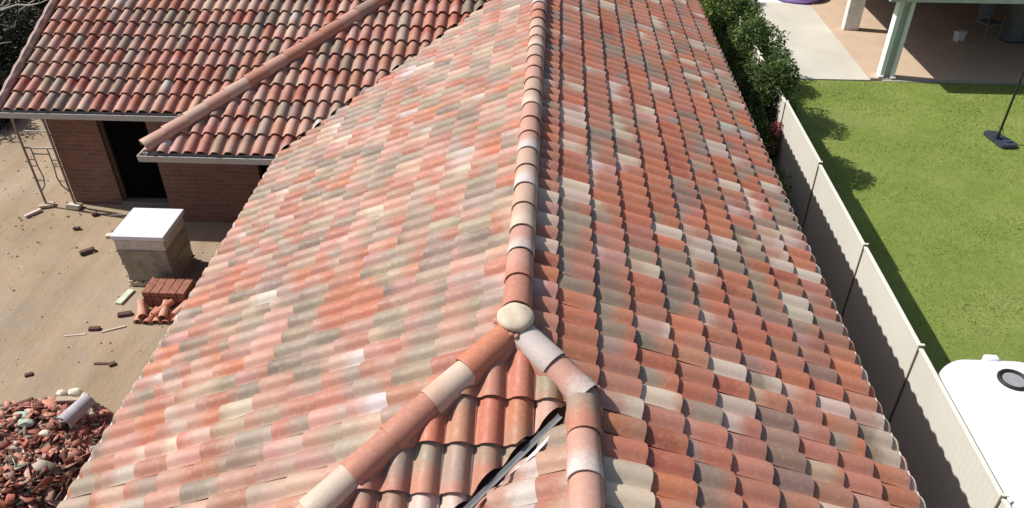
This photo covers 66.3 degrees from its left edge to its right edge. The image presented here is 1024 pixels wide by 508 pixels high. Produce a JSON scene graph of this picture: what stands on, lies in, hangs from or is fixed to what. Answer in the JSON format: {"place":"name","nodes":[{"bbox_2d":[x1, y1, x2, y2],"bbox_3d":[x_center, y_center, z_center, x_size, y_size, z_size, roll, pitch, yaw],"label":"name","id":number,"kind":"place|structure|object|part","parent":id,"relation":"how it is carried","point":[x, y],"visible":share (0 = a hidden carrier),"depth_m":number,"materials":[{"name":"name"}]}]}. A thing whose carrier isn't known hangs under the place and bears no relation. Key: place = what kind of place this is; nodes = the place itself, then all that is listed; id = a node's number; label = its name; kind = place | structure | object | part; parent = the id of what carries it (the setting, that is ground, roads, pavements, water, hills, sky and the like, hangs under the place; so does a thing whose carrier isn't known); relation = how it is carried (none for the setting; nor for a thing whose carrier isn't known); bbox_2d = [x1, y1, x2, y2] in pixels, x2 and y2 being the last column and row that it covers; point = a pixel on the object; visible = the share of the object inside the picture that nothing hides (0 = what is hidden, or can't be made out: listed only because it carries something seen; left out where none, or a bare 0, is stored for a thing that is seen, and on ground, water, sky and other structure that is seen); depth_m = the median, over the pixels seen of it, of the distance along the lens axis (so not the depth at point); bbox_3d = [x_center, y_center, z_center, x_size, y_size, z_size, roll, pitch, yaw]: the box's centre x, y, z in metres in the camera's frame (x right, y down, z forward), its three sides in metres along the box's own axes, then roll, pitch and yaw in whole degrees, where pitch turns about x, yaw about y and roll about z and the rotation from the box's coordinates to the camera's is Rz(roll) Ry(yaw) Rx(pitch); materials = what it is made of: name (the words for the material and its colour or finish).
{"place":"outdoors","nodes":[
{"label":"outdoors","id":0,"kind":"place"},
{"bbox_2d":[0,134,231,381],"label":"gravel","id":1,"kind":"structure","parent":0,"point":[115,249],"depth_m":13.53,"materials":[{"name":"brown gravel"}]},
{"bbox_2d":[0,0,881,425],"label":"ground","id":2,"kind":"structure","parent":0,"point":[44,312],"depth_m":12.65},
{"bbox_2d":[0,66,16,129],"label":"dark bush","id":3,"kind":"object","parent":2,"relation":"on","point":[2,76],"visible":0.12,"depth_m":17.61,"materials":[{"name":"green plant"}]},
{"bbox_2d":[0,1,36,59],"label":"dark bush","id":4,"kind":"object","parent":2,"relation":"on","point":[8,25],"visible":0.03,"depth_m":19.71,"materials":[{"name":"green plant"}]},
{"bbox_2d":[0,0,41,83],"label":"dark bush","id":5,"kind":"object","parent":2,"relation":"on","point":[22,31],"visible":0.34,"depth_m":18.47,"materials":[{"name":"green plant"}]},
{"bbox_2d":[0,0,46,43],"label":"bare tree","id":6,"kind":"object","parent":2,"relation":"on","point":[8,7],"visible":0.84,"depth_m":17.75,"materials":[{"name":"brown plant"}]},
{"bbox_2d":[0,0,49,23],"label":"dark bush","id":7,"kind":"object","parent":2,"relation":"on","point":[41,6],"visible":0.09,"depth_m":19.61,"materials":[{"name":"green plant"}]},
{"bbox_2d":[24,372,32,377],"bbox_3d":[-6.793,1.696,11.019,0.101,0.044,0.063,-13,38,-18],"label":"rock","id":8,"kind":"object","parent":2,"relation":"on","point":[28,374],"visible":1,"depth_m":11.00,"materials":[{"name":"brick"}]},
{"bbox_2d":[24,208,41,217],"bbox_3d":[-8.826,-0.755,14.444,0.074,0.052,0.302,22,41,28],"label":"timber offcut","id":9,"kind":"object","parent":2,"relation":"on","point":[34,212],"visible":1,"depth_m":14.42,"materials":[{"name":"beige wood"}]},
{"bbox_2d":[38,201,54,208],"bbox_3d":[-8.702,-0.918,14.665,0.260,0.050,0.140,-10,37,-14],"label":"timber pad","id":10,"kind":"object","parent":2,"relation":"on","point":[47,205],"visible":1,"depth_m":14.63,"materials":[{"name":"brown wood"}]},
{"bbox_2d":[10,118,75,203],"bbox_3d":[-8.441,-1.756,14.074,0.601,2.010,0.041,2,36,2],"label":"scaffold frame","id":11,"kind":"object","parent":10,"relation":"on","point":[17,131],"visible":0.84,"depth_m":14.08,"materials":[{"name":"metal"}]},
{"bbox_2d":[0,411,99,507],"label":"rubble dust","id":12,"kind":"object","parent":2,"relation":"on","point":[41,503],"visible":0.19,"depth_m":9.25,"materials":[{"name":"stone"}]},
{"bbox_2d":[0,393,114,507],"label":"rubble","id":13,"kind":"object","parent":2,"relation":"on","point":[35,466],"visible":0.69,"depth_m":9.57,"materials":[{"name":"ceramic"}]},
{"bbox_2d":[0,410,5,419],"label":"broken roof tile","id":14,"kind":"object","parent":13,"relation":"on","point":[1,415],"visible":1,"depth_m":9.88,"materials":[{"name":"red ceramic"}]},
{"bbox_2d":[1,397,33,410],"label":"stick","id":15,"kind":"object","parent":13,"relation":"on","point":[20,402],"visible":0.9,"depth_m":10.38,"materials":[{"name":"wood"}]},
{"bbox_2d":[13,411,29,418],"bbox_3d":[-6.262,2.070,10.011,0.237,0.092,0.135,2,36,2],"label":"rock","id":16,"kind":"object","parent":13,"relation":"on","point":[24,414],"visible":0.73,"depth_m":9.99,"materials":[{"name":"white stone"}]},
{"bbox_2d":[18,418,34,426],"bbox_3d":[-6.106,2.120,9.841,0.205,0.098,0.119,-9,36,-12],"label":"rock","id":17,"kind":"object","parent":13,"relation":"on","point":[26,422],"visible":0.98,"depth_m":9.80,"materials":[{"name":"white stone"}]},
{"bbox_2d":[38,430,50,436],"bbox_3d":[-5.764,2.212,9.675,0.162,0.085,0.088,2,36,2],"label":"rock","id":18,"kind":"object","parent":13,"relation":"on","point":[44,433],"visible":1,"depth_m":9.64,"materials":[{"name":"beige stone"}]},
{"bbox_2d":[56,389,66,395],"bbox_3d":[-6.015,1.863,10.473,0.148,0.094,0.107,2,36,2],"label":"rock","id":19,"kind":"object","parent":13,"relation":"on","point":[61,392],"visible":1,"depth_m":10.44,"materials":[{"name":"beige stone"}]},
{"bbox_2d":[55,395,89,402],"bbox_3d":[-5.825,1.925,10.395,0.423,0.053,0.092,-2,36,-2],"label":"plank","id":20,"kind":"object","parent":13,"relation":"on","point":[66,399],"visible":0.63,"depth_m":10.37,"materials":[{"name":"brown wood"}]},
{"bbox_2d":[55,394,94,427],"bbox_3d":[-5.591,1.991,10.048,0.230,0.115,0.460,24,36,3],"label":"ridge tile","id":21,"kind":"object","parent":13,"relation":"on","point":[75,411],"visible":1,"depth_m":10.02,"materials":[{"name":"grey ceramic"}]},
{"bbox_2d":[68,388,82,395],"bbox_3d":[-5.819,1.850,10.450,0.188,0.122,0.129,2,36,2],"label":"rock","id":22,"kind":"object","parent":13,"relation":"on","point":[75,391],"visible":0.97,"depth_m":10.40,"materials":[{"name":"beige stone"}]},
{"bbox_2d":[65,202,82,209],"bbox_3d":[-8.164,-0.894,14.622,0.260,0.070,0.160,5,36,7],"label":"pad block","id":23,"kind":"object","parent":2,"relation":"on","point":[73,206],"depth_m":14.57,"materials":[{"name":"white concrete"}]},
{"bbox_2d":[64,333,85,336],"bbox_3d":[-6.528,1.212,11.714,0.302,0.021,0.025,-5,36,-7],"label":"stick","id":24,"kind":"object","parent":2,"relation":"on","point":[74,335],"visible":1,"depth_m":11.71,"materials":[{"name":"beige wood"}]},
{"bbox_2d":[79,246,94,255],"bbox_3d":[-7.278,-0.047,13.435,0.243,0.072,0.094,-24,42,-29],"label":"brick","id":25,"kind":"object","parent":2,"relation":"on","point":[86,251],"visible":1,"depth_m":13.40,"materials":[{"name":"brown brick"}]},
{"bbox_2d":[88,326,100,330],"bbox_3d":[-6.291,1.125,11.810,0.163,0.051,0.072,-3,36,-4],"label":"brick","id":26,"kind":"object","parent":2,"relation":"on","point":[94,328],"visible":1,"depth_m":11.79,"materials":[{"name":"brown brick"}]},
{"bbox_2d":[94,362,108,364],"bbox_3d":[-5.851,1.571,11.202,0.243,0.032,0.044,0,36,0],"label":"stick","id":27,"kind":"object","parent":2,"relation":"on","point":[100,363],"visible":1,"depth_m":11.19,"materials":[{"name":"wood"}]},
{"bbox_2d":[108,361,115,366],"bbox_3d":[-5.700,1.574,11.181,0.092,0.050,0.071,-20,40,-26],"label":"rock","id":28,"kind":"object","parent":2,"relation":"on","point":[112,363],"visible":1,"depth_m":11.16,"materials":[{"name":"brick"}]},
{"bbox_2d":[101,325,125,332],"bbox_3d":[-6.010,1.134,11.823,0.342,0.024,0.027,-15,38,-20],"label":"stick","id":29,"kind":"object","parent":2,"relation":"on","point":[113,329],"visible":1,"depth_m":11.82,"materials":[{"name":"beige wood"}]},
{"bbox_2d":[112,214,127,215],"bbox_3d":[-6.976,-0.724,14.422,0.751,0.028,0.043,-1,36,-1],"label":"batten","id":30,"kind":"object","parent":2,"relation":"on","point":[119,214],"visible":0.45,"depth_m":14.40,"materials":[{"name":"beige wood"}]},
{"bbox_2d":[117,310,131,317],"bbox_3d":[-5.973,0.926,12.089,0.203,0.053,0.082,-10,37,-14],"label":"brick","id":31,"kind":"object","parent":2,"relation":"on","point":[124,314],"visible":1,"depth_m":12.06,"materials":[{"name":"brown brick"}]},
{"bbox_2d":[115,289,134,304],"bbox_3d":[-6.141,0.678,12.441,0.110,0.035,0.360,7,36,9],"label":"plank","id":32,"kind":"object","parent":2,"relation":"on","point":[125,296],"visible":1,"depth_m":12.42,"materials":[{"name":"wood"}]},
{"bbox_2d":[133,305,148,322],"bbox_3d":[-5.711,0.918,12.067,0.136,0.068,0.360,-2,36,-2],"label":"loose roof tile","id":33,"kind":"object","parent":2,"relation":"on","point":[141,318],"visible":0.64,"depth_m":11.97,"materials":[{"name":"orange ceramic"}]},
{"bbox_2d":[137,299,146,317],"bbox_3d":[-5.698,0.824,12.046,0.136,0.068,0.360,-14,44,-18],"label":"loose roof tile","id":34,"kind":"object","parent":33,"relation":"on","point":[141,306],"visible":1,"depth_m":12.02,"materials":[{"name":"orange ceramic"}]},
{"bbox_2d":[142,306,157,323],"bbox_3d":[-5.536,0.935,12.044,0.136,0.068,0.360,3,36,5],"label":"loose roof tile","id":35,"kind":"object","parent":2,"relation":"on","point":[149,318],"visible":0.77,"depth_m":11.96,"materials":[{"name":"orange ceramic"}]},
{"bbox_2d":[110,208,196,286],"bbox_3d":[-5.775,-0.102,12.716,0.840,0.995,0.830,2,36,2],"label":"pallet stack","id":36,"kind":"object","parent":2,"relation":"on","point":[150,243],"visible":1,"depth_m":12.44,"materials":[{"name":"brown wood"}]},
{"bbox_2d":[152,316,163,323],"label":"loose roof tile","id":37,"kind":"object","parent":2,"relation":"on","point":[160,319],"visible":0.45,"depth_m":11.93,"materials":[{"name":"orange ceramic"}]},
{"bbox_2d":[151,299,174,316],"bbox_3d":[-5.367,0.817,12.040,0.136,0.068,0.360,20,46,25],"label":"loose roof tile","id":38,"kind":"object","parent":37,"relation":"on","point":[168,303],"visible":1,"depth_m":12.02,"materials":[{"name":"orange ceramic"}]},
{"bbox_2d":[141,277,195,306],"bbox_3d":[-5.380,0.596,12.333,0.678,0.269,0.402,2,36,2],"label":"brick pack","id":39,"kind":"object","parent":2,"relation":"on","point":[156,291],"visible":0.88,"depth_m":12.21,"materials":[{"name":"red brick"}]},
{"bbox_2d":[161,306,177,323],"bbox_3d":[-5.246,0.932,12.047,0.136,0.068,0.360,5,36,7],"label":"loose roof tile","id":40,"kind":"object","parent":2,"relation":"on","point":[168,319],"visible":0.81,"depth_m":11.97,"materials":[{"name":"orange ceramic"}]},
{"bbox_2d":[158,299,168,318],"bbox_3d":[-5.337,0.834,12.023,0.136,0.068,0.360,-5,42,-7],"label":"loose roof tile","id":41,"kind":"object","parent":40,"relation":"on","point":[164,310],"visible":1,"depth_m":11.96,"materials":[{"name":"orange ceramic"}]},
{"bbox_2d":[0,0,925,507],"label":"brick house","id":42,"kind":"structure","parent":2,"relation":"on","point":[512,252],"depth_m":7.70,"materials":[{"name":"ceramic"}]},
{"bbox_2d":[103,120,167,198],"bbox_3d":[-6.703,-1.838,14.267,1.230,2.419,0.070,2,36,2],"label":"doorway","id":43,"kind":"structure","parent":42,"relation":"in","point":[140,179],"depth_m":14.36,"materials":[{"name":"black"}]},
{"bbox_2d":[260,165,269,175],"bbox_3d":[-4.105,-1.605,13.596,0.550,2.019,0.040,2,36,2],"label":"window","id":44,"kind":"structure","parent":42,"relation":"in","point":[263,167],"depth_m":13.67,"materials":[{"name":"black glass"}]},
{"bbox_2d":[699,0,754,24],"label":"hedge shrub","id":45,"kind":"object","parent":2,"relation":"on","point":[707,6],"visible":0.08,"depth_m":20.66,"materials":[{"name":"green plant"}]},
{"bbox_2d":[706,0,770,64],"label":"hedge shrub","id":46,"kind":"object","parent":2,"relation":"on","point":[733,11],"visible":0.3,"depth_m":19.20,"materials":[{"name":"green plant"}]},
{"bbox_2d":[718,12,790,101],"bbox_3d":[5.428,-4.288,18.037,1.742,2.581,2.438,2,36,2],"label":"hedge shrub","id":47,"kind":"object","parent":2,"relation":"on","point":[745,34],"visible":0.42,"depth_m":17.36,"materials":[{"name":"green plant"}]},
{"bbox_2d":[746,96,780,161],"bbox_3d":[4.689,-2.094,15.712,1.476,2.129,1.867,2,36,2],"label":"hedge shrub","id":48,"kind":"object","parent":2,"relation":"on","point":[760,125],"visible":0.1,"depth_m":15.12,"materials":[{"name":"green plant"}]},
{"bbox_2d":[733,51,800,154],"bbox_3d":[5.260,-2.984,16.186,1.532,2.606,2.320,2,36,2],"label":"hedge shrub","id":49,"kind":"object","parent":2,"relation":"on","point":[765,77],"visible":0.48,"depth_m":15.42,"materials":[{"name":"green plant"}]},
{"bbox_2d":[759,120,783,165],"bbox_3d":[5.013,-1.900,15.468,0.779,1.660,0.842,-12,37,-17],"label":"flowering shrub","id":50,"kind":"object","parent":2,"relation":"on","point":[774,129],"visible":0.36,"depth_m":15.14,"materials":[{"name":"green plant"}]},
{"bbox_2d":[772,158,795,198],"bbox_3d":[4.356,-0.813,14.045,1.333,1.822,2.026,2,36,2],"label":"hedge shrub","id":51,"kind":"object","parent":2,"relation":"on","point":[780,175],"visible":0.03,"depth_m":13.83,"materials":[{"name":"green plant"}]},
{"bbox_2d":[733,16,1011,507],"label":"metal fence","id":52,"kind":"object","parent":2,"relation":"on","point":[947,465],"visible":0.59,"depth_m":10.21,"materials":[{"name":"beige metal"}]},
{"bbox_2d":[809,0,1023,84],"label":"patio house","id":53,"kind":"structure","parent":2,"relation":"on","point":[896,40],"depth_m":22.13,"materials":[{"name":"painted wood"},{"name":"stucco"},{"name":"concrete"}]},
{"bbox_2d":[953,29,967,41],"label":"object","id":54,"kind":"object","parent":53,"relation":"on","point":[960,35],"visible":1,"depth_m":22.48,"materials":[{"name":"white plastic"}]},
{"bbox_2d":[970,3,1006,41],"bbox_3d":[13.724,-6.714,22.512,0.583,1.044,0.562,-8,36,-12],"label":"patio chair","id":55,"kind":"object","parent":53,"relation":"on","point":[986,13],"visible":0.98,"depth_m":22.52,"materials":[{"name":"grey plastic"}]},
{"bbox_2d":[753,0,789,2],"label":"pavement","id":56,"kind":"structure","parent":0,"point":[776,1],"depth_m":25.64,"materials":[{"name":"white concrete"}]},
{"bbox_2d":[782,0,819,3],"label":"paddling pool","id":57,"kind":"structure","parent":56,"relation":"on","point":[802,1],"depth_m":25.31,"materials":[{"name":"purple plastic"}]},
{"bbox_2d":[725,2,869,80],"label":"path","id":58,"kind":"structure","parent":0,"point":[816,47],"depth_m":22.42,"materials":[{"name":"concrete"}]},
{"bbox_2d":[785,79,1023,373],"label":"lawn","id":59,"kind":"structure","parent":0,"point":[981,345],"depth_m":15.68,"materials":[{"name":"green plant"}]},
{"bbox_2d":[938,354,1023,507],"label":"water tank","id":60,"kind":"object","parent":59,"relation":"on","point":[986,393],"visible":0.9,"depth_m":8.44,"materials":[{"name":"white plastic"}]},
{"bbox_2d":[983,69,1023,148],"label":"pole stand","id":61,"kind":"object","parent":59,"relation":"on","point":[999,139],"visible":1,"depth_m":17.37,"materials":[{"name":"black plastic"}]},
{"bbox_2d":[998,4,1023,42],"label":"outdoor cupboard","id":62,"kind":"object","parent":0,"point":[1012,29],"visible":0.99,"depth_m":22.25,"materials":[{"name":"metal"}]},
{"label":"door","id":63,"kind":"part","parent":62,"relation":"part of","materials":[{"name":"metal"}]},
{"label":"loose roof tile","id":64,"kind":"object","parent":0,"visible":0},
{"bbox_2d":[171,298,187,314],"bbox_3d":[-5.080,0.807,12.053,0.136,0.068,0.360,14,44,19],"label":"loose roof tile","id":65,"kind":"object","parent":64,"relation":"on","point":[177,310],"visible":0.59,"depth_m":11.97,"materials":[{"name":"orange ceramic"}]}
]}

